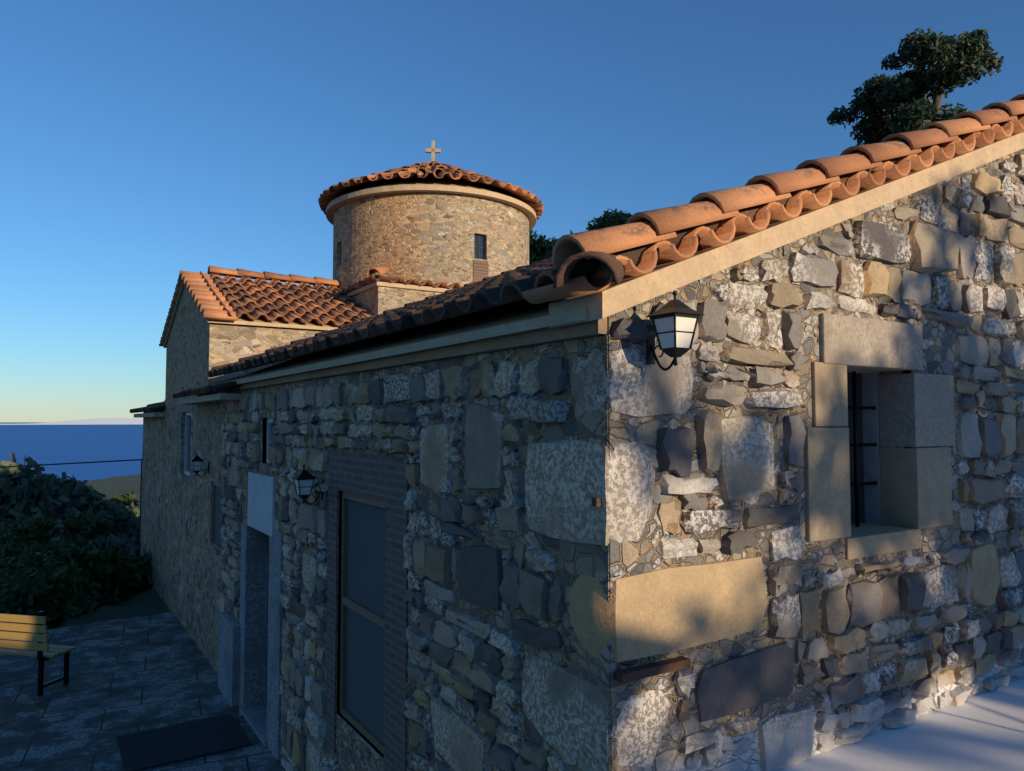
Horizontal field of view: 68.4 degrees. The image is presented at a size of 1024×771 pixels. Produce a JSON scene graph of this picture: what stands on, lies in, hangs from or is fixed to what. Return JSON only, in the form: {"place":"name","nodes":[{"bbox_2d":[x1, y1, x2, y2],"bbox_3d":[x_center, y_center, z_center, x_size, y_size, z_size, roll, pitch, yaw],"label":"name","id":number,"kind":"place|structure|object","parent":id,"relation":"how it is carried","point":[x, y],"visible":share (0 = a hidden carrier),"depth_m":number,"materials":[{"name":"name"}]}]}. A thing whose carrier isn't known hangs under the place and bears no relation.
{"place":"outdoors","nodes":[
{"label":"outdoors","id":0,"kind":"place"},
{"bbox_2d":[0,422,142,481],"bbox_3d":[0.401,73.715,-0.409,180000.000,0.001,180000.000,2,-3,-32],"label":"sea","id":1,"kind":"structure","parent":0,"point":[48,444],"depth_m":2148.99,"materials":[{"name":"blue liquid"}]},
{"bbox_2d":[0,418,142,424],"bbox_3d":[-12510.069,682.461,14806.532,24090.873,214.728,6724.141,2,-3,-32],"label":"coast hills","id":2,"kind":"structure","parent":0,"point":[105,421],"depth_m":19135.28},
{"bbox_2d":[56,474,170,627],"bbox_3d":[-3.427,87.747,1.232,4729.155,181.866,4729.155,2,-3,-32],"label":"terrain","id":3,"kind":"structure","parent":0,"point":[149,602],"depth_m":13.34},
{"bbox_2d":[0,453,105,529],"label":"bush","id":4,"kind":"object","parent":3,"relation":"on","point":[24,491],"visible":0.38,"depth_m":28.19,"materials":[{"name":"green plant"}]},
{"bbox_2d":[0,508,152,629],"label":"bush","id":5,"kind":"object","parent":3,"relation":"on","point":[117,577],"visible":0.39,"depth_m":14.21,"materials":[{"name":"green plant"}]},
{"bbox_2d":[49,519,128,557],"bbox_3d":[-11.094,5.511,17.049,5.069,4.504,4.288,-1,-3,18],"label":"bush","id":6,"kind":"object","parent":3,"relation":"on","point":[106,543],"visible":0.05,"depth_m":17.98,"materials":[{"name":"green plant"}]},
{"bbox_2d":[94,497,139,560],"bbox_3d":[-18.527,7.681,35.002,6.677,5.229,7.100,-1,-3,26],"label":"bush","id":7,"kind":"object","parent":3,"relation":"on","point":[126,523],"visible":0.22,"depth_m":33.86,"materials":[{"name":"green plant"}]},
{"bbox_2d":[102,491,139,509],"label":"bush","id":8,"kind":"object","parent":3,"relation":"on","point":[127,499],"depth_m":46.85,"materials":[{"name":"green plant"}]},
{"bbox_2d":[140,402,224,672],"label":"church walls","id":9,"kind":"structure","parent":3,"relation":"on","point":[176,524],"depth_m":11.72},
{"bbox_2d":[0,459,142,467],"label":"cable","id":10,"kind":"object","parent":9,"relation":"attached to","point":[70,463],"visible":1,"depth_m":16.43,"materials":[{"name":"black plastic"}]},
{"bbox_2d":[139,461,141,554],"bbox_3d":[-8.080,2.839,16.370,0.023,2.400,0.072,2,-3,-32],"label":"cable drop","id":11,"kind":"object","parent":9,"relation":"attached to","point":[140,508],"visible":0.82,"depth_m":16.37,"materials":[{"name":"black"}]},
{"bbox_2d":[134,412,164,417],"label":"roof cornice","id":12,"kind":"structure","parent":9,"relation":"attached to","point":[152,414],"depth_m":14.20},
{"bbox_2d":[129,400,165,412],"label":"roof tiles","id":13,"kind":"object","parent":12,"relation":"on","point":[155,406],"visible":0.56,"depth_m":14.59,"materials":[{"name":"ceramic"}]},
{"bbox_2d":[184,412,190,475],"bbox_3d":[-5.085,0.924,11.934,0.050,1.000,0.900,2,-3,-32],"label":"window frame","id":14,"kind":"object","parent":9,"relation":"attached to","point":[187,414],"visible":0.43,"depth_m":12.26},
{"bbox_2d":[187,415,190,471],"bbox_3d":[-5.078,0.924,11.938,0.006,0.900,0.800,2,-3,-32],"label":"church window","id":15,"kind":"structure","parent":14,"relation":"in","point":[188,441],"depth_m":12.14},
{"bbox_2d":[189,453,208,476],"bbox_3d":[-4.230,1.071,10.182,0.237,0.327,0.170,2,-3,-32],"label":"wall lantern","id":16,"kind":"object","parent":9,"relation":"attached to","point":[196,461],"visible":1,"depth_m":10.13,"materials":[{"name":"glass"}]},
{"bbox_2d":[178,393,242,404],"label":"cornice","id":17,"kind":"structure","parent":9,"relation":"attached to","point":[214,398],"depth_m":9.10,"materials":[{"name":"beige stone"}]},
{"bbox_2d":[172,375,247,397],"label":"roof tiles","id":18,"kind":"object","parent":17,"relation":"on","point":[217,386],"visible":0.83,"depth_m":8.90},
{"bbox_2d":[212,481,222,551],"bbox_3d":[-3.756,1.688,9.718,0.050,0.860,0.860,2,-3,-32],"label":"church board frame","id":19,"kind":"object","parent":9,"relation":"attached to","point":[217,547],"visible":0.41,"depth_m":10.02,"materials":[{"name":"wood"}]},
{"bbox_2d":[214,485,223,547],"bbox_3d":[-3.752,1.688,9.720,0.020,0.860,0.860,2,-3,-32],"label":"church board panel","id":20,"kind":"object","parent":19,"relation":"in","point":[218,540],"visible":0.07,"depth_m":9.85,"materials":[{"name":"grey stone"}]},
{"bbox_2d":[165,285,327,406],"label":"church transept walls","id":21,"kind":"structure","parent":9,"relation":"on","point":[198,346],"depth_m":11.00,"materials":[{"name":"beige stone"}]},
{"bbox_2d":[163,281,345,347],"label":"roof slab","id":22,"kind":"structure","parent":21,"relation":"on","point":[243,319],"depth_m":11.06,"materials":[{"name":"beige concrete"}]},
{"bbox_2d":[159,270,236,345],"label":"roof tiles","id":23,"kind":"object","parent":22,"relation":"on","point":[209,305],"visible":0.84,"depth_m":11.34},
{"bbox_2d":[200,271,371,325],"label":"roof tiles","id":24,"kind":"object","parent":22,"relation":"on","point":[320,303],"visible":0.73,"depth_m":11.90,"materials":[{"name":"orange ceramic"}]},
{"bbox_2d":[207,266,340,285],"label":"ridge tiles","id":25,"kind":"object","parent":24,"relation":"on","point":[238,273],"visible":0.85,"depth_m":12.89,"materials":[{"name":"orange ceramic"}]},
{"bbox_2d":[333,192,528,289],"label":"church drum walls","id":26,"kind":"structure","parent":9,"relation":"on","point":[421,236],"depth_m":12.91,"materials":[{"name":"beige stone"}]},
{"bbox_2d":[326,171,535,230],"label":"cornice","id":27,"kind":"structure","parent":26,"relation":"on","point":[430,183],"depth_m":13.05,"materials":[{"name":"beige stone"}]},
{"bbox_2d":[318,161,543,219],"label":"roof tiles","id":28,"kind":"object","parent":27,"relation":"on","point":[341,188],"visible":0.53,"depth_m":13.48,"materials":[{"name":"orange ceramic"}]},
{"bbox_2d":[425,140,440,170],"bbox_3d":[-1.546,-4.489,14.730,0.300,0.600,0.100,0,-3,-4],"label":"cross","id":29,"kind":"object","parent":28,"relation":"on","point":[432,150],"visible":0.59,"depth_m":14.71,"materials":[{"name":"beige stone"}]},
{"bbox_2d":[474,234,482,258],"bbox_3d":[-0.579,-2.404,13.098,0.180,0.450,0.001,2,-3,-32],"label":"window pane","id":30,"kind":"structure","parent":26,"relation":"in","point":[478,242],"depth_m":13.09,"materials":[{"name":"blue glass"}]},
{"bbox_2d":[553,251,625,287],"bbox_3d":[0.345,-0.488,3.065,0.255,0.252,0.538,-1,-3,16],"label":"roof tile","id":31,"kind":"object","parent":9,"relation":"on","point":[564,274],"visible":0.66,"depth_m":2.86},
{"bbox_2d":[592,497,601,506],"bbox_3d":[0.487,0.487,3.205,0.350,0.035,0.030,2,-3,-32],"label":"fragment","id":32,"kind":"object","parent":9,"relation":"attached to","point":[596,501],"visible":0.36,"depth_m":3.11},
{"bbox_2d":[230,346,999,770],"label":"wall stones","id":33,"kind":"object","parent":9,"relation":"attached to","point":[658,612],"visible":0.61,"depth_m":3.34,"materials":[{"name":"grey stone"}]},
{"bbox_2d":[615,656,689,682],"bbox_3d":[0.585,1.191,3.176,0.380,0.035,0.085,2,-3,-32],"label":"brick","id":34,"kind":"object","parent":9,"relation":"on","point":[649,670],"visible":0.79,"depth_m":3.14,"materials":[{"name":"brown brick"}]},
{"bbox_2d":[646,291,703,370],"bbox_3d":[0.649,-0.225,3.105,0.170,0.327,0.237,2,-3,-32],"label":"wall lantern","id":35,"kind":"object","parent":9,"relation":"attached to","point":[674,325],"depth_m":3.05,"materials":[{"name":"white glass"}]},
{"bbox_2d":[804,427,850,541],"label":"stone block","id":36,"kind":"structure","parent":9,"relation":"attached to","point":[827,485],"depth_m":3.83,"materials":[{"name":"beige stone"}]},
{"bbox_2d":[811,362,847,426],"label":"stone block","id":37,"kind":"structure","parent":9,"relation":"attached to","point":[829,397],"depth_m":3.88,"materials":[{"name":"beige stone"}]},
{"bbox_2d":[847,370,875,372],"bbox_3d":[1.828,-0.107,4.474,0.640,0.056,0.328,2,-3,-32],"label":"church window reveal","id":38,"kind":"object","parent":9,"relation":"attached to","point":[849,371],"visible":0.07,"depth_m":4.49,"materials":[{"name":"grey paint"}]},
{"bbox_2d":[862,372,880,523],"bbox_3d":[2.117,0.378,4.633,0.056,0.910,0.328,2,-3,-32],"label":"church window reveal","id":39,"kind":"object","parent":9,"relation":"attached to","point":[871,453],"visible":0.21,"depth_m":4.52,"materials":[{"name":"grey paint"}]},
{"bbox_2d":[880,447,952,528],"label":"stone block","id":40,"kind":"structure","parent":9,"relation":"attached to","point":[916,487],"depth_m":4.37,"materials":[{"name":"beige stone"}]},
{"bbox_2d":[878,373,954,446],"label":"stone block","id":41,"kind":"structure","parent":9,"relation":"attached to","point":[916,409],"depth_m":4.40,"materials":[{"name":"stone"}]},
{"bbox_2d":[222,335,610,770],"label":"church mortar","id":42,"kind":"object","parent":3,"relation":"on","point":[355,751],"visible":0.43,"depth_m":3.90,"materials":[{"name":"grey concrete"}]},
{"bbox_2d":[266,418,272,462],"bbox_3d":[-2.441,0.566,7.726,0.050,0.470,0.400,2,-3,-32],"label":"window reveal","id":43,"kind":"object","parent":42,"relation":"attached to","point":[269,420],"visible":0.25,"depth_m":7.85,"materials":[{"name":"beige stone"}]},
{"bbox_2d":[290,465,322,504],"bbox_3d":[-1.655,0.805,6.103,0.237,0.327,0.170,2,-3,-32],"label":"wall lantern","id":44,"kind":"object","parent":42,"relation":"attached to","point":[303,479],"visible":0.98,"depth_m":6.06,"materials":[{"name":"glass"}]},
{"bbox_2d":[226,334,910,757],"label":"church narthex walls","id":45,"kind":"structure","parent":3,"relation":"on","point":[464,356],"depth_m":5.80,"materials":[{"name":"grey stone"}]},
{"bbox_2d":[239,524,268,706],"bbox_3d":[-2.849,2.557,8.414,0.324,2.000,0.241,2,-3,-32],"label":"door","id":46,"kind":"structure","parent":45,"relation":"attached to","point":[253,612],"depth_m":8.29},
{"bbox_2d":[247,472,274,536],"bbox_3d":[-2.452,1.219,7.889,0.382,0.579,1.020,2,-3,-32],"label":"door lintel","id":47,"kind":"structure","parent":45,"relation":"attached to","point":[261,505],"depth_m":7.71,"materials":[{"name":"grey stone"}]},
{"bbox_2d":[326,488,338,752],"bbox_3d":[-1.361,1.816,5.910,0.118,2.000,0.199,2,-3,-32],"label":"brick window surround","id":48,"kind":"object","parent":45,"relation":"attached to","point":[331,674],"visible":0.5,"depth_m":5.86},
{"bbox_2d":[339,491,385,754],"bbox_3d":[-1.041,1.643,5.433,0.065,1.700,0.960,2,-3,-32],"label":"church board frame","id":49,"kind":"object","parent":45,"relation":"attached to","point":[344,711],"visible":0.47,"depth_m":5.75,"materials":[{"name":"brown wood"}]},
{"bbox_2d":[346,499,385,741],"bbox_3d":[-1.032,1.643,5.439,0.025,1.700,0.960,2,-3,-32],"label":"church board panel","id":50,"kind":"object","parent":49,"relation":"in","point":[365,637],"depth_m":5.45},
{"bbox_2d":[222,317,607,392],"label":"cornice","id":51,"kind":"structure","parent":45,"relation":"attached to","point":[546,335],"depth_m":4.15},
{"bbox_2d":[225,300,587,383],"bbox_3d":[2.152,-0.913,8.702,9.060,1.817,7.420,2,-3,-32],"label":"roof edge","id":52,"kind":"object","parent":51,"relation":"on","point":[516,317],"depth_m":4.88,"materials":[{"name":"beige concrete"}]},
{"bbox_2d":[211,269,514,369],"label":"roof tiles","id":53,"kind":"object","parent":52,"relation":"on","point":[341,326],"visible":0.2,"depth_m":10.35,"materials":[{"name":"orange ceramic"}]},
{"bbox_2d":[207,114,1020,377],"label":"church narthex roof tiles","id":54,"kind":"object","parent":52,"relation":"on","point":[504,289],"visible":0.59,"depth_m":4.46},
{"bbox_2d":[529,209,631,264],"bbox_3d":[2.058,-0.558,26.308,5.871,10.973,5.454,2,-3,-32],"label":"tree","id":55,"kind":"object","parent":3,"relation":"on","point":[540,248],"visible":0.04,"depth_m":25.45,"materials":[{"name":"green plant"}]},
{"bbox_2d":[773,677,1023,770],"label":"white terrace","id":56,"kind":"structure","parent":3,"relation":"on","point":[983,731],"depth_m":3.87,"materials":[{"name":"white concrete"}]},
{"bbox_2d":[826,26,1003,145],"bbox_3d":[10.489,-2.870,18.917,5.038,12.908,4.587,2,-3,-32],"label":"tree","id":57,"kind":"object","parent":3,"relation":"on","point":[951,61],"visible":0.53,"depth_m":17.93,"materials":[{"name":"green plant"}]},
{"bbox_2d":[0,611,285,770],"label":"courtyard paving","id":58,"kind":"structure","parent":0,"point":[138,674],"depth_m":8.55,"materials":[{"name":"stone"}]},
{"bbox_2d":[0,611,76,695],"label":"bench","id":59,"kind":"object","parent":58,"relation":"on","point":[40,650],"visible":1,"depth_m":8.71,"materials":[{"name":"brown wood"}]},
{"bbox_2d":[116,713,251,770],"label":"doormat","id":60,"kind":"object","parent":58,"relation":"on","point":[147,749],"visible":1,"depth_m":7.35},
{"bbox_2d":[218,612,239,706],"bbox_3d":[-3.254,3.129,8.664,0.088,0.880,0.740,2,-3,-32],"label":"door jamb","id":61,"kind":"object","parent":58,"relation":"on","point":[229,656],"depth_m":8.48,"materials":[{"name":"grey stone"}]},
{"bbox_2d":[239,703,267,746],"bbox_3d":[-2.492,3.532,7.871,0.450,0.100,1.080,2,-3,-32],"label":"doorstep","id":62,"kind":"object","parent":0,"point":[255,716],"visible":0.29,"depth_m":7.90,"materials":[{"name":"grey stone"}]},
{"bbox_2d":[266,529,282,760],"bbox_3d":[-2.151,2.454,7.310,0.328,2.100,0.421,2,-3,-32],"label":"door jamb","id":63,"kind":"object","parent":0,"point":[273,719],"visible":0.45,"depth_m":7.18,"materials":[{"name":"grey stone"}]},
{"bbox_2d":[329,450,408,504],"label":"brick lintel","id":64,"kind":"structure","parent":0,"point":[380,477],"depth_m":5.28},
{"bbox_2d":[384,501,408,770],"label":"church brick jamb","id":65,"kind":"object","parent":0,"point":[396,662],"visible":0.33,"depth_m":4.84,"materials":[{"name":"grey stone"}]},
{"bbox_2d":[350,286,442,315],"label":"church drum base walls","id":66,"kind":"structure","parent":0,"point":[377,300],"depth_m":12.20,"materials":[{"name":"beige stone"}]},
{"bbox_2d":[346,281,449,296],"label":"cornice","id":67,"kind":"structure","parent":66,"relation":"on","point":[384,284],"depth_m":12.32,"materials":[{"name":"beige concrete"}]},
{"bbox_2d":[338,264,463,294],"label":"roof tiles","id":68,"kind":"object","parent":67,"relation":"on","point":[383,269],"visible":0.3,"depth_m":12.25,"materials":[{"name":"orange ceramic"}]},
{"bbox_2d":[473,260,487,281],"bbox_3d":[-0.566,-1.861,13.051,0.300,0.590,0.108,2,-3,-32],"label":"brick infill panel","id":69,"kind":"object","parent":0,"point":[480,270],"visible":0.57,"depth_m":13.00,"materials":[{"name":"red brick"}]},
{"bbox_2d":[0,0,1023,421],"label":"sky","id":70,"kind":"structure","parent":0,"point":[143,143],"materials":[{"name":"blue"}]},
{"bbox_2d":[516,256,551,268],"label":"roof tiles","id":71,"kind":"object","parent":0,"point":[534,262],"depth_m":11.46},
{"bbox_2d":[217,154,1023,770],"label":"wall stones","id":72,"kind":"object","parent":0,"point":[855,612],"visible":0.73,"depth_m":4.22,"materials":[{"name":"grey stone"}]},
{"bbox_2d":[549,131,1023,327],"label":"cornice","id":73,"kind":"structure","parent":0,"point":[626,293],"depth_m":3.60,"materials":[{"name":"beige stone"}]},
{"bbox_2d":[521,94,1023,303],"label":"roof tiles","id":74,"kind":"object","parent":73,"relation":"on","point":[658,227],"visible":0.96,"depth_m":3.59,"materials":[{"name":"orange ceramic"}]},
{"bbox_2d":[601,148,1023,770],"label":"mortar","id":75,"kind":"object","parent":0,"point":[641,554],"visible":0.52,"depth_m":3.69,"materials":[{"name":"beige concrete"}]},
{"bbox_2d":[845,373,864,523],"bbox_3d":[1.862,0.366,4.397,0.640,0.910,0.005,2,-3,-32],"label":"window pane","id":76,"kind":"object","parent":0,"point":[860,440],"visible":0.21,"depth_m":4.53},
{"bbox_2d":[848,371,877,526],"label":"window bars","id":77,"kind":"object","parent":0,"point":[856,484],"visible":0.27,"depth_m":4.39,"materials":[{"name":"black metal"}]},
{"bbox_2d":[819,313,922,371],"bbox_3d":[1.915,-0.226,4.229,0.920,0.263,0.284,2,-3,-32],"label":"window lintel","id":78,"kind":"structure","parent":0,"point":[861,344],"depth_m":4.08,"materials":[{"name":"beige stone"}]},
{"bbox_2d":[845,523,920,559],"bbox_3d":[1.927,0.870,4.280,0.690,0.112,0.422,2,-3,-32],"label":"window sill","id":79,"kind":"structure","parent":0,"point":[866,540],"depth_m":4.12,"materials":[{"name":"beige stone"}]}
]}

